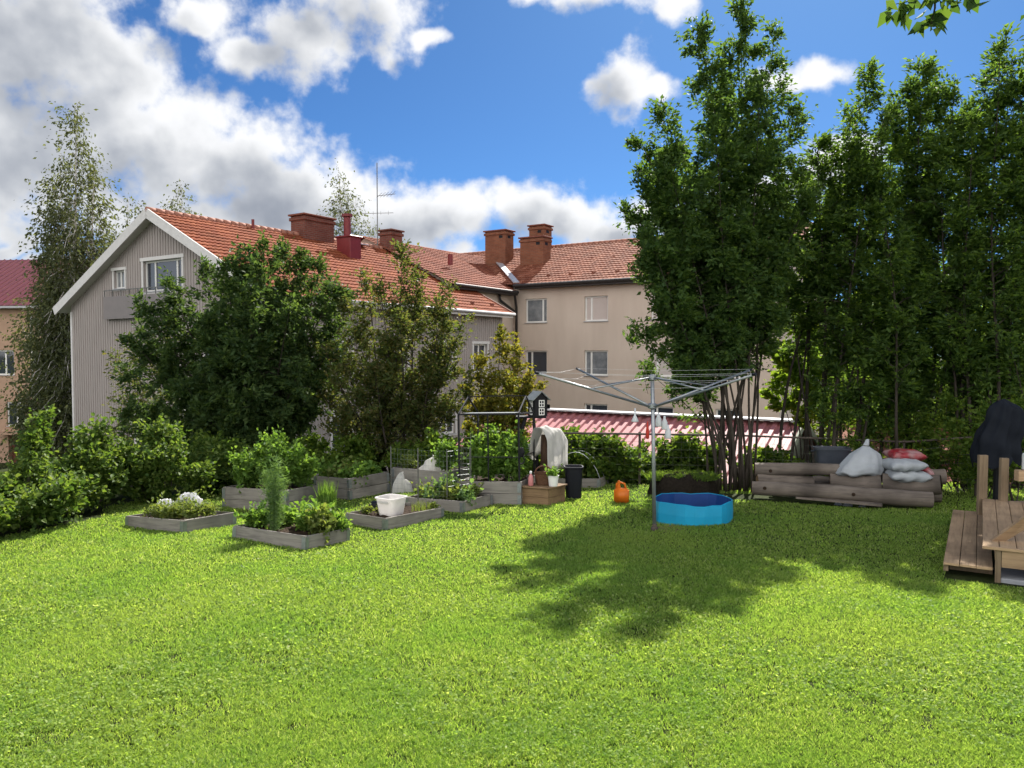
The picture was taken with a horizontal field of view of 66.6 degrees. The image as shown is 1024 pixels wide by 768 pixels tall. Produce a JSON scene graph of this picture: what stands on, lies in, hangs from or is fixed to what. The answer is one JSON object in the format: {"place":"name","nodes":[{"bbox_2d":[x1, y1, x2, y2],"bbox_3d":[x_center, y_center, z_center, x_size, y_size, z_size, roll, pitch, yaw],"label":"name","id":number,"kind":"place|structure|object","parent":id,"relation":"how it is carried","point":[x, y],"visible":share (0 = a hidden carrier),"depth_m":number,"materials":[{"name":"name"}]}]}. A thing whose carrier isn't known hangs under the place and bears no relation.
{"place":"outdoors","nodes":[
{"label":"outdoors","id":0,"kind":"place"},
{"bbox_2d":[0,359,1023,767],"bbox_3d":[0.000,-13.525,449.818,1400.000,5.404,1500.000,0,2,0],"label":"ground","id":1,"kind":"structure","parent":0,"point":[950,573],"depth_m":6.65,"materials":[{"name":"green plant"}]},
{"bbox_2d":[0,488,16,541],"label":"hedge bush","id":2,"kind":"object","parent":1,"relation":"on","point":[5,517],"visible":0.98,"depth_m":9.67,"materials":[{"name":"green plant"}]},
{"bbox_2d":[0,259,87,462],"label":"apartment building","id":3,"kind":"structure","parent":1,"relation":"on","point":[11,271],"depth_m":49.41,"materials":[{"name":"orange paint"}]},
{"bbox_2d":[0,350,14,375],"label":"window","id":4,"kind":"structure","parent":3,"relation":"in","point":[3,355],"depth_m":49.37,"materials":[{"name":"grey glass"}]},
{"bbox_2d":[0,398,90,533],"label":"hedge bush","id":5,"kind":"object","parent":1,"relation":"on","point":[50,501],"visible":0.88,"depth_m":10.65,"materials":[{"name":"green plant"}]},
{"bbox_2d":[0,101,133,469],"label":"birch tree","id":6,"kind":"object","parent":1,"relation":"on","point":[50,379],"visible":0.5,"depth_m":37.06,"materials":[{"name":"green plant"}]},
{"bbox_2d":[7,412,129,515],"bbox_3d":[-6.710,1.277,11.858,1.542,1.632,1.745,2,3,44],"label":"hedge bush","id":7,"kind":"object","parent":1,"relation":"on","point":[90,454],"visible":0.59,"depth_m":11.97,"materials":[{"name":"green plant"}]},
{"bbox_2d":[102,327,177,446],"bbox_3d":[-8.925,1.137,18.681,2.312,5.428,1.649,0,2,0],"label":"bronze shrub","id":8,"kind":"object","parent":1,"relation":"on","point":[142,394],"visible":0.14,"depth_m":18.72,"materials":[{"name":"green plant"}]},
{"bbox_2d":[106,413,220,503],"bbox_3d":[-5.875,1.301,13.109,1.926,1.642,1.627,0,2,0],"label":"hedge bush","id":9,"kind":"object","parent":1,"relation":"on","point":[155,461],"visible":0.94,"depth_m":12.83,"materials":[{"name":"green plant"}]},
{"bbox_2d":[157,179,201,214],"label":"birch tree","id":10,"kind":"object","parent":1,"relation":"on","point":[172,204],"visible":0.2,"depth_m":53.62,"materials":[{"name":"green plant"}]},
{"bbox_2d":[125,510,236,532],"bbox_3d":[-4.577,1.893,10.791,1.212,0.196,0.862,-2,-2,30],"label":"raised bed","id":11,"kind":"object","parent":1,"relation":"on","point":[220,519],"visible":0.56,"depth_m":10.47,"materials":[{"name":"wood"}]},
{"bbox_2d":[157,494,190,518],"bbox_3d":[-4.563,1.810,10.502,0.432,0.591,0.392,-2,3,-44],"label":"pale salad","id":12,"kind":"object","parent":11,"relation":"on","point":[167,511],"visible":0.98,"depth_m":10.44,"materials":[{"name":"green plant"}]},
{"bbox_2d":[178,489,211,518],"bbox_3d":[-4.270,1.785,10.471,0.405,0.741,0.417,-2,3,-37],"label":"pale salad","id":13,"kind":"object","parent":11,"relation":"on","point":[192,511],"visible":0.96,"depth_m":10.43,"materials":[{"name":"green plant"}]},
{"bbox_2d":[183,429,252,464],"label":"shade shrub","id":14,"kind":"object","parent":1,"relation":"on","point":[225,441],"visible":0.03,"depth_m":15.71,"materials":[{"name":"green plant"}]},
{"bbox_2d":[186,434,252,494],"bbox_3d":[-5.274,1.482,14.290,1.668,1.168,1.625,0,2,0],"label":"hedge bush","id":15,"kind":"object","parent":1,"relation":"on","point":[223,475],"visible":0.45,"depth_m":13.97,"materials":[{"name":"green plant"}]},
{"bbox_2d":[110,228,362,465],"bbox_3d":[-6.064,-0.457,17.499,5.779,6.094,3.790,1,2,22],"label":"round tree","id":16,"kind":"object","parent":1,"relation":"on","point":[261,370],"visible":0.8,"depth_m":16.66,"materials":[{"name":"green plant"}]},
{"bbox_2d":[222,482,319,510],"bbox_3d":[-3.927,1.855,12.733,1.262,0.391,0.862,-1,-1,22],"label":"raised bed","id":17,"kind":"object","parent":1,"relation":"on","point":[232,497],"visible":0.56,"depth_m":12.44,"materials":[{"name":"wood"}]},
{"bbox_2d":[226,440,270,496],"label":"pea plant","id":18,"kind":"object","parent":17,"relation":"on","point":[238,461],"visible":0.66,"depth_m":12.53,"materials":[{"name":"green plant"}]},
{"bbox_2d":[247,432,292,483],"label":"pea plant","id":19,"kind":"object","parent":17,"relation":"on","point":[258,452],"visible":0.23,"depth_m":12.55,"materials":[{"name":"green plant"}]},
{"bbox_2d":[241,437,303,488],"bbox_3d":[-3.783,1.321,12.454,0.838,0.918,0.826,0,2,0],"label":"pea plant","id":20,"kind":"object","parent":17,"relation":"on","point":[291,454],"visible":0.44,"depth_m":12.45,"materials":[{"name":"green plant"}]},
{"bbox_2d":[253,424,296,457],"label":"pea plant","id":21,"kind":"object","parent":17,"relation":"on","point":[265,437],"visible":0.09,"depth_m":12.94,"materials":[{"name":"green plant"}]},
{"bbox_2d":[283,439,323,486],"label":"pea plant","id":22,"kind":"object","parent":17,"relation":"on","point":[306,467],"visible":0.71,"depth_m":12.70,"materials":[{"name":"green plant"}]},
{"bbox_2d":[53,163,515,479],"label":"house","id":23,"kind":"structure","parent":1,"relation":"on","point":[130,260],"depth_m":31.43,"materials":[{"name":"grey"}]},
{"bbox_2d":[140,253,183,293],"bbox_3d":[-12.976,-4.064,29.068,2.721,1.394,0.230,1,3,33],"label":"window","id":24,"kind":"structure","parent":23,"relation":"in","point":[176,266],"depth_m":29.25,"materials":[{"name":"white paint"}]},
{"bbox_2d":[232,521,349,550],"bbox_3d":[-2.792,1.905,9.878,1.212,0.196,0.812,1,-2,28],"label":"raised bed","id":25,"kind":"object","parent":1,"relation":"on","point":[290,536],"visible":0.56,"depth_m":9.57,"materials":[{"name":"wood"}]},
{"bbox_2d":[233,500,269,528],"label":"leafy plant","id":26,"kind":"object","parent":25,"relation":"on","point":[253,518],"visible":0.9,"depth_m":9.88,"materials":[{"name":"green plant"}]},
{"bbox_2d":[256,450,293,530],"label":"dill plant","id":27,"kind":"object","parent":25,"relation":"on","point":[273,494],"visible":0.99,"depth_m":9.80,"materials":[{"name":"green plant"}]},
{"bbox_2d":[289,498,336,533],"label":"leafy plant","id":28,"kind":"object","parent":25,"relation":"on","point":[300,525],"visible":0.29,"depth_m":9.71,"materials":[{"name":"green plant"}]},
{"bbox_2d":[301,500,338,543],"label":"leafy plant","id":29,"kind":"object","parent":25,"relation":"on","point":[326,523],"visible":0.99,"depth_m":9.58,"materials":[{"name":"green plant"}]},
{"bbox_2d":[314,480,338,508],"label":"onion clump","id":30,"kind":"object","parent":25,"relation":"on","point":[327,494],"visible":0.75,"depth_m":12.48,"materials":[{"name":"green plant"}]},
{"bbox_2d":[288,427,329,478],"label":"shade shrub","id":31,"kind":"object","parent":1,"relation":"on","point":[309,441],"visible":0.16,"depth_m":15.96,"materials":[{"name":"green plant"}]},
{"bbox_2d":[316,158,373,237],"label":"birch tree","id":32,"kind":"object","parent":1,"relation":"on","point":[340,224],"visible":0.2,"depth_m":55.49,"materials":[{"name":"green plant"}]},
{"bbox_2d":[310,431,386,470],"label":"shade shrub","id":33,"kind":"object","parent":1,"relation":"on","point":[356,447],"visible":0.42,"depth_m":15.67,"materials":[{"name":"green plant"}]},
{"bbox_2d":[313,471,389,499],"bbox_3d":[-2.892,1.815,14.094,1.012,0.390,0.912,-2,1,40],"label":"raised bed","id":34,"kind":"object","parent":1,"relation":"on","point":[377,483],"visible":0.55,"depth_m":13.71,"materials":[{"name":"wood"}]},
{"bbox_2d":[333,459,370,488],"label":"strawberry plant","id":35,"kind":"object","parent":34,"relation":"on","point":[360,470],"visible":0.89,"depth_m":13.65,"materials":[{"name":"green plant"}]},
{"bbox_2d":[345,502,443,530],"bbox_3d":[-1.706,1.940,11.450,0.812,0.196,1.212,0,0,37],"label":"raised bed","id":36,"kind":"object","parent":1,"relation":"on","point":[376,520],"visible":0.57,"depth_m":11.10,"materials":[{"name":"wood"}]},
{"bbox_2d":[375,494,407,516],"bbox_3d":[-1.744,1.756,11.261,0.380,0.262,0.383,1,3,32],"label":"milky tub","id":37,"kind":"object","parent":36,"relation":"on","point":[390,505],"visible":0.97,"depth_m":11.15,"materials":[{"name":"plastic"}]},
{"bbox_2d":[308,238,481,476],"bbox_3d":[-2.533,-0.334,16.436,3.381,5.474,2.676,1,3,27],"label":"bronze tree","id":38,"kind":"object","parent":1,"relation":"on","point":[410,416],"visible":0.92,"depth_m":16.19,"materials":[{"name":"green plant"}]},
{"bbox_2d":[381,427,457,471],"bbox_3d":[-1.828,1.439,15.457,1.512,1.243,1.485,0,2,0],"label":"shade shrub","id":39,"kind":"object","parent":1,"relation":"on","point":[433,437],"visible":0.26,"depth_m":15.23,"materials":[{"name":"green plant"}]},
{"bbox_2d":[392,464,468,490],"bbox_3d":[-1.503,1.743,14.540,1.162,0.391,0.912,1,1,25],"label":"raised bed","id":40,"kind":"object","parent":1,"relation":"on","point":[412,473],"visible":0.44,"depth_m":14.18,"materials":[{"name":"wood"}]},
{"bbox_2d":[430,435,463,473],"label":"potato bush","id":41,"kind":"object","parent":40,"relation":"on","point":[440,453],"visible":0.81,"depth_m":14.13,"materials":[{"name":"green plant"}]},
{"bbox_2d":[390,447,470,503],"bbox_3d":[-1.333,1.523,12.458,1.312,1.008,0.344,0,2,4],"label":"wire netting","id":42,"kind":"object","parent":1,"relation":"on","point":[446,476],"visible":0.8,"depth_m":12.42,"materials":[{"name":"grey metal"}]},
{"bbox_2d":[405,493,492,512],"bbox_3d":[-1.018,1.897,12.608,1.162,0.196,0.812,-1,1,33],"label":"raised bed","id":43,"kind":"object","parent":1,"relation":"on","point":[481,500],"visible":0.48,"depth_m":12.24,"materials":[{"name":"wood"}]},
{"bbox_2d":[433,473,473,500],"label":"squash plant","id":44,"kind":"object","parent":43,"relation":"on","point":[452,491],"visible":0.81,"depth_m":12.35,"materials":[{"name":"green plant"}]},
{"bbox_2d":[450,426,496,473],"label":"shade shrub","id":45,"kind":"object","parent":1,"relation":"on","point":[465,446],"visible":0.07,"depth_m":15.37,"materials":[{"name":"green plant"}]},
{"bbox_2d":[456,474,535,504],"bbox_3d":[-0.236,1.792,13.306,1.092,0.391,1.212,-1,-1,14],"label":"raised bed","id":46,"kind":"object","parent":1,"relation":"on","point":[502,489],"visible":0.54,"depth_m":12.69,"materials":[{"name":"wood"}]},
{"bbox_2d":[462,427,486,479],"bbox_3d":[-0.613,1.178,13.387,0.601,0.949,0.417,-2,3,-43],"label":"climbing bean","id":47,"kind":"object","parent":46,"relation":"on","point":[476,445],"visible":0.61,"depth_m":13.32,"materials":[{"name":"green plant"}]},
{"bbox_2d":[472,445,510,480],"bbox_3d":[-0.331,1.382,13.215,0.598,0.726,0.422,1,2,18],"label":"climbing bean","id":48,"kind":"object","parent":46,"relation":"on","point":[494,466],"visible":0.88,"depth_m":13.17,"materials":[{"name":"green plant"}]},
{"bbox_2d":[458,395,534,481],"bbox_3d":[-0.248,0.940,13.319,1.046,1.490,1.146,-1,-1,14],"label":"trellis frame","id":49,"kind":"object","parent":46,"relation":"on","point":[477,413],"visible":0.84,"depth_m":12.89,"materials":[{"name":"black metal"}]},
{"bbox_2d":[527,425,567,469],"bbox_3d":[0.587,1.110,13.779,0.656,0.782,0.631,2,3,43],"label":"fleece hood","id":50,"kind":"object","parent":49,"relation":"attached to","point":[557,448],"visible":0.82,"depth_m":13.62,"materials":[{"name":"white fabric"}]},
{"bbox_2d":[489,418,517,478],"bbox_3d":[-0.142,1.106,13.389,0.534,1.073,0.527,2,3,38],"label":"climbing bean","id":51,"kind":"object","parent":46,"relation":"on","point":[507,443],"visible":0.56,"depth_m":13.31,"materials":[{"name":"green plant"}]},
{"bbox_2d":[496,446,533,481],"bbox_3d":[0.078,1.405,13.053,0.542,0.764,0.476,-2,3,-42],"label":"climbing bean","id":52,"kind":"object","parent":46,"relation":"on","point":[512,467],"visible":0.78,"depth_m":13.04,"materials":[{"name":"green plant"}]},
{"bbox_2d":[455,323,548,441],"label":"yellowing tree","id":53,"kind":"object","parent":1,"relation":"on","point":[508,379],"visible":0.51,"depth_m":17.04,"materials":[{"name":"green plant"}]},
{"bbox_2d":[510,415,545,473],"bbox_3d":[0.197,1.290,14.198,0.836,1.420,0.534,0,2,0],"label":"plant stand","id":54,"kind":"object","parent":1,"relation":"on","point":[524,417],"visible":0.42,"depth_m":14.05,"materials":[{"name":"black metal"}]},
{"bbox_2d":[525,391,550,416],"bbox_3d":[0.481,0.353,14.132,0.395,0.457,0.350,-1,2,-24],"label":"birdhouse","id":55,"kind":"object","parent":54,"relation":"on","point":[538,402],"visible":0.84,"depth_m":14.01,"materials":[{"name":"black wood"}]},
{"bbox_2d":[522,482,566,504],"bbox_3d":[0.514,1.811,12.855,0.560,0.300,0.680,0,-1,30],"label":"wooden chest","id":56,"kind":"object","parent":1,"relation":"on","point":[535,493],"visible":0.84,"depth_m":12.62,"materials":[{"name":"brown wood"}]},
{"bbox_2d":[538,422,587,477],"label":"bush","id":57,"kind":"object","parent":1,"relation":"on","point":[573,457],"visible":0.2,"depth_m":15.42,"materials":[{"name":"green plant"}]},
{"bbox_2d":[564,465,583,498],"bbox_3d":[1.059,1.688,13.429,0.336,0.555,0.336,0,2,0],"label":"black bin","id":58,"kind":"object","parent":1,"relation":"on","point":[573,479],"visible":0.94,"depth_m":13.30,"materials":[{"name":"plastic"}]},
{"bbox_2d":[361,222,826,435],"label":"apartment building","id":59,"kind":"structure","parent":1,"relation":"on","point":[572,306],"depth_m":40.42,"materials":[{"name":"white paint"}]},
{"bbox_2d":[526,298,546,322],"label":"window","id":60,"kind":"structure","parent":59,"relation":"in","point":[536,309],"depth_m":41.61,"materials":[{"name":"grey glass"}]},
{"bbox_2d":[526,351,546,374],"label":"window","id":61,"kind":"structure","parent":59,"relation":"in","point":[539,358],"depth_m":41.68,"materials":[{"name":"grey glass"}]},
{"bbox_2d":[583,296,607,321],"bbox_3d":[4.295,-3.811,39.585,1.388,1.299,0.230,1,3,33],"label":"window","id":62,"kind":"structure","parent":59,"relation":"in","point":[596,307],"depth_m":39.66,"materials":[{"name":"white glass"}]},
{"bbox_2d":[583,350,607,375],"bbox_3d":[4.295,-1.051,39.695,1.388,1.305,0.230,1,3,33],"label":"window","id":63,"kind":"structure","parent":59,"relation":"in","point":[596,361],"depth_m":39.76,"materials":[{"name":"grey glass"}]},
{"bbox_2d":[570,426,648,486],"bbox_3d":[1.842,1.517,15.647,1.904,1.422,1.591,0,2,0],"label":"bush","id":64,"kind":"object","parent":1,"relation":"on","point":[627,463],"visible":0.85,"depth_m":15.35,"materials":[{"name":"green plant"}]},
{"bbox_2d":[609,438,674,483],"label":"bush","id":65,"kind":"object","parent":1,"relation":"on","point":[646,468],"visible":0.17,"depth_m":15.86,"materials":[{"name":"green plant"}]},
{"bbox_2d":[534,367,756,530],"bbox_3d":[1.884,0.921,10.498,2.616,2.233,2.614,1,2,16],"label":"clothes dryer","id":66,"kind":"object","parent":1,"relation":"on","point":[652,405],"visible":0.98,"depth_m":10.46,"materials":[{"name":"metal"}]},
{"bbox_2d":[635,469,721,495],"bbox_3d":[2.981,1.784,13.879,1.716,0.496,0.878,0,2,0],"label":"compost heap","id":67,"kind":"object","parent":1,"relation":"on","point":[683,481],"visible":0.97,"depth_m":13.66,"materials":[{"name":"brown plant"}]},
{"bbox_2d":[655,425,727,481],"bbox_3d":[3.631,1.553,16.052,1.573,1.408,1.472,0,2,0],"label":"bush","id":68,"kind":"object","parent":1,"relation":"on","point":[696,454],"visible":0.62,"depth_m":15.66,"materials":[{"name":"green plant"}]},
{"bbox_2d":[656,493,732,525],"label":"paddling pool","id":69,"kind":"structure","parent":1,"relation":"on","point":[695,509],"depth_m":10.97,"materials":[{"name":"blue plastic"}]},
{"bbox_2d":[612,0,828,492],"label":"multi stemmed tree","id":70,"kind":"object","parent":1,"relation":"on","point":[726,254],"visible":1,"depth_m":14.14,"materials":[{"name":"green plant"}]},
{"bbox_2d":[563,432,976,495],"bbox_3d":[4.606,1.483,14.956,7.516,1.294,1.028,0,2,12],"label":"wire fence","id":71,"kind":"object","parent":1,"relation":"on","point":[639,434],"visible":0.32,"depth_m":15.25,"materials":[{"name":"grey metal"}]},
{"bbox_2d":[736,444,810,485],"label":"bush","id":72,"kind":"object","parent":1,"relation":"on","point":[774,456],"visible":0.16,"depth_m":15.51,"materials":[{"name":"green plant"}]},
{"bbox_2d":[759,313,850,461],"bbox_3d":[6.549,0.592,17.289,1.974,4.870,1.738,-1,2,-16],"label":"young maple","id":73,"kind":"object","parent":1,"relation":"on","point":[779,380],"visible":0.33,"depth_m":17.23,"materials":[{"name":"green plant"}]},
{"bbox_2d":[774,127,874,462],"bbox_3d":[6.023,-1.373,15.416,1.980,6.946,2.225,1,2,19],"label":"rowan tree","id":74,"kind":"object","parent":1,"relation":"on","point":[823,169],"visible":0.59,"depth_m":15.25,"materials":[{"name":"green plant"}]},
{"bbox_2d":[752,481,933,507],"bbox_3d":[5.324,1.782,12.680,2.731,0.275,0.282,2,3,15],"label":"log","id":75,"kind":"object","parent":1,"relation":"on","point":[897,497],"visible":0.97,"depth_m":12.57,"materials":[{"name":"brown wood"}]},
{"bbox_2d":[795,55,904,476],"bbox_3d":[6.405,-2.084,14.999,1.984,8.296,2.063,-1,3,-28],"label":"rowan tree","id":76,"kind":"object","parent":1,"relation":"on","point":[838,351],"visible":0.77,"depth_m":14.69,"materials":[{"name":"green plant"}]},
{"bbox_2d":[809,409,899,458],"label":"sapling","id":77,"kind":"object","parent":1,"relation":"on","point":[854,444],"visible":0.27,"depth_m":14.97,"materials":[{"name":"green plant"}]},
{"bbox_2d":[814,481,941,502],"bbox_3d":[5.825,1.827,13.334,2.700,0.288,0.296,0,2,15],"label":"log","id":78,"kind":"object","parent":1,"relation":"on","point":[937,498],"visible":0.14,"depth_m":12.91,"materials":[{"name":"brown wood"}]},
{"bbox_2d":[756,474,813,483],"bbox_3d":[4.687,1.667,13.427,0.929,0.266,0.275,1,2,6],"label":"log","id":79,"kind":"object","parent":78,"relation":"on","point":[789,478],"visible":0.51,"depth_m":13.33,"materials":[{"name":"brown wood"}]},
{"bbox_2d":[755,462,839,475],"bbox_3d":[5.047,1.466,13.312,1.730,0.246,0.264,0,2,13],"label":"log","id":80,"kind":"object","parent":79,"relation":"on","point":[805,468],"visible":0.74,"depth_m":13.29,"materials":[{"name":"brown wood"}]},
{"bbox_2d":[830,474,881,488],"bbox_3d":[5.755,1.656,13.075,0.802,0.331,0.336,0,2,23],"label":"log","id":81,"kind":"object","parent":78,"relation":"on","point":[866,481],"visible":0.62,"depth_m":12.94,"materials":[{"name":"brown wood"}]},
{"bbox_2d":[836,439,883,476],"bbox_3d":[5.843,1.242,13.073,0.806,0.620,0.395,0,2,0],"label":"upright sack","id":82,"kind":"object","parent":81,"relation":"on","point":[865,458],"visible":0.99,"depth_m":12.96,"materials":[{"name":"plastic"}]},
{"bbox_2d":[882,473,941,494],"bbox_3d":[6.536,1.642,12.751,0.872,0.348,0.353,-2,1,25],"label":"log","id":83,"kind":"object","parent":78,"relation":"on","point":[934,484],"visible":0.56,"depth_m":12.58,"materials":[{"name":"brown wood"}]},
{"bbox_2d":[883,469,932,482],"bbox_3d":[6.476,1.494,12.819,0.630,0.235,0.600,0,2,9],"label":"sack","id":84,"kind":"object","parent":83,"relation":"on","point":[915,476],"visible":0.69,"depth_m":12.57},
{"bbox_2d":[882,458,928,471],"bbox_3d":[6.423,1.323,12.813,0.590,0.225,0.580,-2,2,4],"label":"sack","id":85,"kind":"object","parent":84,"relation":"on","point":[901,465],"visible":0.91,"depth_m":12.58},
{"bbox_2d":[881,448,927,460],"bbox_3d":[6.537,1.184,13.007,0.550,0.201,0.540,0,2,6],"label":"red sack","id":86,"kind":"object","parent":85,"relation":"on","point":[898,453],"visible":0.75,"depth_m":12.80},
{"bbox_2d":[830,70,953,454],"bbox_3d":[7.217,-1.938,14.706,2.330,7.974,2.032,0,2,0],"label":"rowan tree","id":87,"kind":"object","parent":1,"relation":"on","point":[907,303],"visible":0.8,"depth_m":14.48,"materials":[{"name":"green plant"}]},
{"bbox_2d":[866,391,951,458],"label":"sapling","id":88,"kind":"object","parent":1,"relation":"on","point":[903,432],"visible":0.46,"depth_m":14.82,"materials":[{"name":"green plant"}]},
{"bbox_2d":[880,468,946,483],"bbox_3d":[6.619,1.565,13.424,1.492,0.288,0.296,-1,2,20],"label":"log","id":89,"kind":"object","parent":1,"relation":"on","point":[942,473],"visible":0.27,"depth_m":13.10,"materials":[{"name":"brown wood"}]},
{"bbox_2d":[811,446,851,463],"bbox_3d":[5.651,1.297,13.812,0.699,0.352,0.436,0,2,8],"label":"plastic tub","id":90,"kind":"object","parent":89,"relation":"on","point":[832,454],"visible":0.76,"depth_m":13.64,"materials":[{"name":"grey plastic"}]},
{"bbox_2d":[877,50,990,461],"bbox_3d":[7.936,-2.067,15.141,2.078,8.194,2.377,0,2,0],"label":"rowan tree","id":91,"kind":"object","parent":1,"relation":"on","point":[933,90],"visible":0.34,"depth_m":14.65,"materials":[{"name":"green plant"}]},
{"bbox_2d":[904,386,976,492],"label":"sapling","id":92,"kind":"object","parent":1,"relation":"on","point":[953,430],"visible":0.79,"depth_m":14.18,"materials":[{"name":"green plant"}]},
{"bbox_2d":[877,0,1023,37],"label":"overhanging tree","id":93,"kind":"object","parent":1,"relation":"on","point":[939,18],"visible":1,"depth_m":6.22,"materials":[{"name":"green plant"}]},
{"bbox_2d":[903,73,1012,486],"bbox_3d":[8.431,-1.864,14.805,2.348,7.767,2.059,0,2,0],"label":"rowan tree","id":94,"kind":"object","parent":1,"relation":"on","point":[932,338],"visible":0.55,"depth_m":14.48,"materials":[{"name":"green plant"}]},
{"bbox_2d":[943,510,992,574],"bbox_3d":[5.469,1.895,9.323,0.441,0.206,3.173,1,3,31],"label":"deck step","id":95,"kind":"object","parent":1,"relation":"on","point":[969,525],"visible":0.79,"depth_m":8.72,"materials":[{"name":"brown wood"}]},
{"bbox_2d":[915,20,1023,490],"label":"rowan tree","id":96,"kind":"object","parent":1,"relation":"on","point":[995,218],"visible":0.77,"depth_m":14.28,"materials":[{"name":"green plant"}]},
{"bbox_2d":[976,455,987,518],"bbox_3d":[6.285,1.495,10.432,0.115,1.096,0.060,0,2,0],"label":"wooden post","id":97,"kind":"object","parent":1,"relation":"on","point":[982,475],"visible":0.58,"depth_m":10.40,"materials":[{"name":"brown wood"}]},
{"bbox_2d":[948,388,1023,500],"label":"sapling","id":98,"kind":"object","parent":1,"relation":"on","point":[1012,466],"visible":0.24,"depth_m":13.19,"materials":[{"name":"green plant"}]},
{"bbox_2d":[970,399,1023,499],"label":"covered parasol","id":99,"kind":"object","parent":1,"relation":"on","point":[999,433],"visible":0.93,"depth_m":11.06,"materials":[{"name":"black fabric"}]},
{"bbox_2d":[981,35,1023,488],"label":"rowan tree","id":100,"kind":"object","parent":1,"relation":"on","point":[1012,350],"visible":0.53,"depth_m":14.29,"materials":[{"name":"green plant"}]},
{"bbox_2d":[982,498,1023,582],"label":"deck","id":101,"kind":"structure","parent":1,"relation":"on","point":[1012,556],"depth_m":8.39,"materials":[{"name":"brown wood"}]},
{"bbox_2d":[990,515,1023,540],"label":"sloping board","id":102,"kind":"object","parent":101,"relation":"on","point":[1016,527],"visible":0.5,"depth_m":7.99,"materials":[{"name":"brown wood"}]},
{"bbox_2d":[997,458,1008,528],"bbox_3d":[6.460,1.512,10.257,0.100,1.082,0.060,0,2,0],"label":"wooden post","id":103,"kind":"object","parent":1,"relation":"on","point":[1003,488],"visible":0.58,"depth_m":10.22,"materials":[{"name":"brown wood"}]},
{"bbox_2d":[1001,567,1023,585],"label":"concrete slab","id":104,"kind":"structure","parent":1,"relation":"on","point":[1012,576],"depth_m":7.88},
{"bbox_2d":[0,0,1023,323],"label":"sky","id":105,"kind":"structure","parent":0,"point":[476,117],"materials":[{"name":"blue"}]},
{"bbox_2d":[456,408,816,484],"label":"garage","id":106,"kind":"structure","parent":0,"point":[618,421],"depth_m":21.64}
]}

